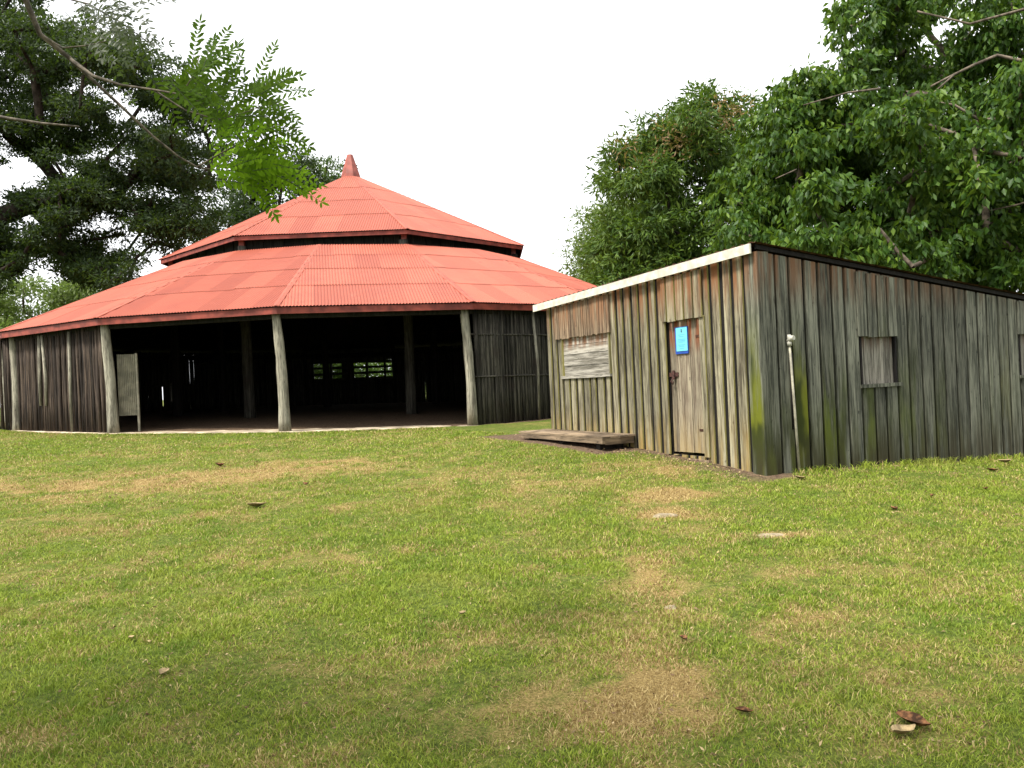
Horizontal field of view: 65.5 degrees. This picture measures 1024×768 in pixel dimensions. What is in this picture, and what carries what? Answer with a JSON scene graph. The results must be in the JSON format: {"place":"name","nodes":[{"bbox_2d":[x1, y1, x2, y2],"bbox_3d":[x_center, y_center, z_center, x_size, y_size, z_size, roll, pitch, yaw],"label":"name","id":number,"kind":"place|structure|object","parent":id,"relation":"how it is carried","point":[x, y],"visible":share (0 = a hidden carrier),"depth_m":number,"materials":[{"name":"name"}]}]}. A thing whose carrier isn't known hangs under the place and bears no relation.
{"place":"outdoors","nodes":[
{"label":"outdoors","id":0,"kind":"place"},
{"bbox_2d":[0,401,1023,767],"bbox_3d":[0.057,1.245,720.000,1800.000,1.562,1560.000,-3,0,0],"label":"ground","id":1,"kind":"structure","parent":0,"point":[452,415],"depth_m":5.53,"materials":[{"name":"green plant"}]},
{"bbox_2d":[0,338,11,429],"bbox_3d":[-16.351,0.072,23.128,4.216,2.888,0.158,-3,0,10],"label":"wooden post","id":2,"kind":"object","parent":1,"relation":"on","point":[7,421],"visible":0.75,"depth_m":22.77,"materials":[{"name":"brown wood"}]},
{"bbox_2d":[0,271,100,329],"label":"hedge tree","id":3,"kind":"object","parent":1,"relation":"on","point":[54,298],"visible":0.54,"depth_m":52.35,"materials":[{"name":"green plant"}]},
{"bbox_2d":[0,0,244,298],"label":"rain tree","id":4,"kind":"object","parent":1,"relation":"on","point":[61,207],"visible":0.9,"depth_m":35.10,"materials":[{"name":"green plant"}]},
{"bbox_2d":[159,668,168,673],"bbox_3d":[-1.968,1.624,4.499,0.057,0.022,0.090,-3,0,0],"label":"fallen leaf","id":5,"kind":"object","parent":1,"relation":"on","point":[163,670],"visible":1,"depth_m":4.51,"materials":[{"name":"beige plant"}]},
{"bbox_2d":[0,0,329,222],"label":"overhanging tree","id":6,"kind":"object","parent":1,"relation":"on","point":[256,161],"visible":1,"depth_m":4.02,"materials":[{"name":"green plant"}]},
{"bbox_2d":[247,502,266,506],"bbox_3d":[-3.073,1.446,9.571,0.146,0.054,0.197,-3,0,37],"label":"fallen leaf","id":7,"kind":"object","parent":1,"relation":"on","point":[255,504],"visible":1,"depth_m":9.54,"materials":[{"name":"brown plant"}]},
{"bbox_2d":[192,146,358,242],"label":"evergreen tree","id":8,"kind":"object","parent":1,"relation":"on","point":[242,208],"visible":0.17,"depth_m":53.67,"materials":[{"name":"green plant"}]},
{"bbox_2d":[0,154,596,433],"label":"pavilion","id":9,"kind":"structure","parent":1,"relation":"on","point":[250,315],"depth_m":23.76,"materials":[{"name":"red paint"}]},
{"bbox_2d":[308,154,343,179],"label":"slender tree","id":10,"kind":"object","parent":1,"relation":"on","point":[323,168],"visible":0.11,"depth_m":63.95,"materials":[{"name":"green plant"}]},
{"bbox_2d":[314,363,358,378],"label":"bush","id":11,"kind":"object","parent":1,"relation":"on","point":[334,376],"visible":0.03,"depth_m":49.26,"materials":[{"name":"green plant"}]},
{"bbox_2d":[315,359,391,378],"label":"bush","id":12,"kind":"object","parent":1,"relation":"on","point":[363,369],"visible":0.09,"depth_m":50.70,"materials":[{"name":"green plant"}]},
{"bbox_2d":[373,363,425,392],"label":"bush","id":13,"kind":"object","parent":1,"relation":"on","point":[387,374],"visible":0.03,"depth_m":47.84,"materials":[{"name":"green plant"}]},
{"bbox_2d":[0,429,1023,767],"bbox_3d":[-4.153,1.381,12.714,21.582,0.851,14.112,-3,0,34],"label":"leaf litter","id":14,"kind":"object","parent":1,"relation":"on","point":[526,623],"visible":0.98,"depth_m":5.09,"materials":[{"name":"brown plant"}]},
{"bbox_2d":[519,429,635,449],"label":"wooden platform","id":15,"kind":"structure","parent":1,"relation":"on","point":[605,440],"depth_m":12.99,"materials":[{"name":"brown wood"}]},
{"bbox_2d":[550,191,637,281],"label":"olive tree","id":16,"kind":"object","parent":1,"relation":"on","point":[574,245],"visible":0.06,"depth_m":41.83,"materials":[{"name":"green plant"}]},
{"bbox_2d":[653,513,676,517],"bbox_3d":[1.578,1.350,8.200,0.268,0.030,0.186,-3,0,15],"label":"stone","id":17,"kind":"object","parent":1,"relation":"on","point":[659,514],"visible":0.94,"depth_m":8.17,"materials":[{"name":"beige stone"}]},
{"bbox_2d":[664,605,675,609],"bbox_3d":[1.078,1.512,5.398,0.092,0.020,0.086,-3,0,41],"label":"stone","id":18,"kind":"object","parent":1,"relation":"on","point":[673,606],"visible":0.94,"depth_m":5.38,"materials":[{"name":"beige stone"}]},
{"bbox_2d":[575,69,797,285],"bbox_3d":[7.828,-5.744,32.598,11.020,13.019,10.813,-3,0,0],"label":"mango tree","id":19,"kind":"object","parent":1,"relation":"on","point":[695,136],"visible":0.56,"depth_m":29.65,"materials":[{"name":"green plant"}]},
{"bbox_2d":[735,706,753,711],"bbox_3d":[1.080,1.515,3.705,0.078,0.020,0.051,-3,0,0],"label":"fallen leaf","id":20,"kind":"object","parent":1,"relation":"on","point":[743,708],"visible":1,"depth_m":3.71,"materials":[{"name":"brown plant"}]},
{"bbox_2d":[756,533,785,537],"bbox_3d":[2.370,1.384,7.307,0.314,0.025,0.128,-3,0,0],"label":"stone","id":21,"kind":"object","parent":1,"relation":"on","point":[770,534],"visible":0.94,"depth_m":7.28,"materials":[{"name":"beige stone"}]},
{"bbox_2d":[533,241,1023,475],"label":"shed","id":22,"kind":"structure","parent":1,"relation":"on","point":[892,365],"depth_m":11.32,"materials":[{"name":"weathered timber"},{"name":"iron"},{"name":"painted timber"}]},
{"bbox_2d":[675,326,688,353],"bbox_3d":[2.452,-0.632,11.513,0.024,0.390,0.280,-3,0,-27],"label":"notice sign","id":23,"kind":"object","parent":22,"relation":"attached to","point":[681,341],"visible":1,"depth_m":11.49,"materials":[{"name":"blue paper"}]},
{"bbox_2d":[661,315,711,462],"bbox_3d":[2.515,0.088,11.447,0.112,2.075,0.945,-3,0,-27],"label":"door","id":24,"kind":"structure","parent":22,"relation":"in","point":[688,374],"depth_m":11.44,"materials":[{"name":"brown wood"}]},
{"bbox_2d":[786,334,800,472],"bbox_3d":[3.647,0.297,10.293,0.109,1.876,0.105,-3,0,-37],"label":"standpipe","id":25,"kind":"object","parent":22,"relation":"attached to","point":[790,339],"visible":0.95,"depth_m":10.29,"materials":[{"name":"beige plastic"}]},
{"bbox_2d":[691,0,1023,292],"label":"broadleaf tree","id":26,"kind":"object","parent":1,"relation":"on","point":[944,198],"visible":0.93,"depth_m":16.56,"materials":[{"name":"green plant"}]},
{"bbox_2d":[891,724,915,733],"bbox_3d":[1.687,1.488,3.424,0.126,0.035,0.083,-3,0,0],"label":"fallen leaf","id":27,"kind":"object","parent":1,"relation":"on","point":[899,728],"visible":1,"depth_m":3.44,"materials":[{"name":"beige plant"}]},
{"bbox_2d":[895,710,930,725],"bbox_3d":[1.765,1.483,3.514,0.105,0.039,0.145,-3,0,0],"label":"fallen leaf","id":28,"kind":"object","parent":1,"relation":"on","point":[914,718],"visible":0.97,"depth_m":3.53,"materials":[{"name":"brown plant"}]},
{"bbox_2d":[998,459,1011,462],"bbox_3d":[7.203,1.123,11.646,0.197,0.053,0.146,-3,0,42],"label":"fallen leaf","id":29,"kind":"object","parent":1,"relation":"on","point":[1005,460],"visible":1,"depth_m":11.63,"materials":[{"name":"beige plant"}]},
{"bbox_2d":[0,0,1023,397],"label":"sky","id":30,"kind":"structure","parent":0,"point":[490,115],"materials":[{"name":"white"}]}
]}

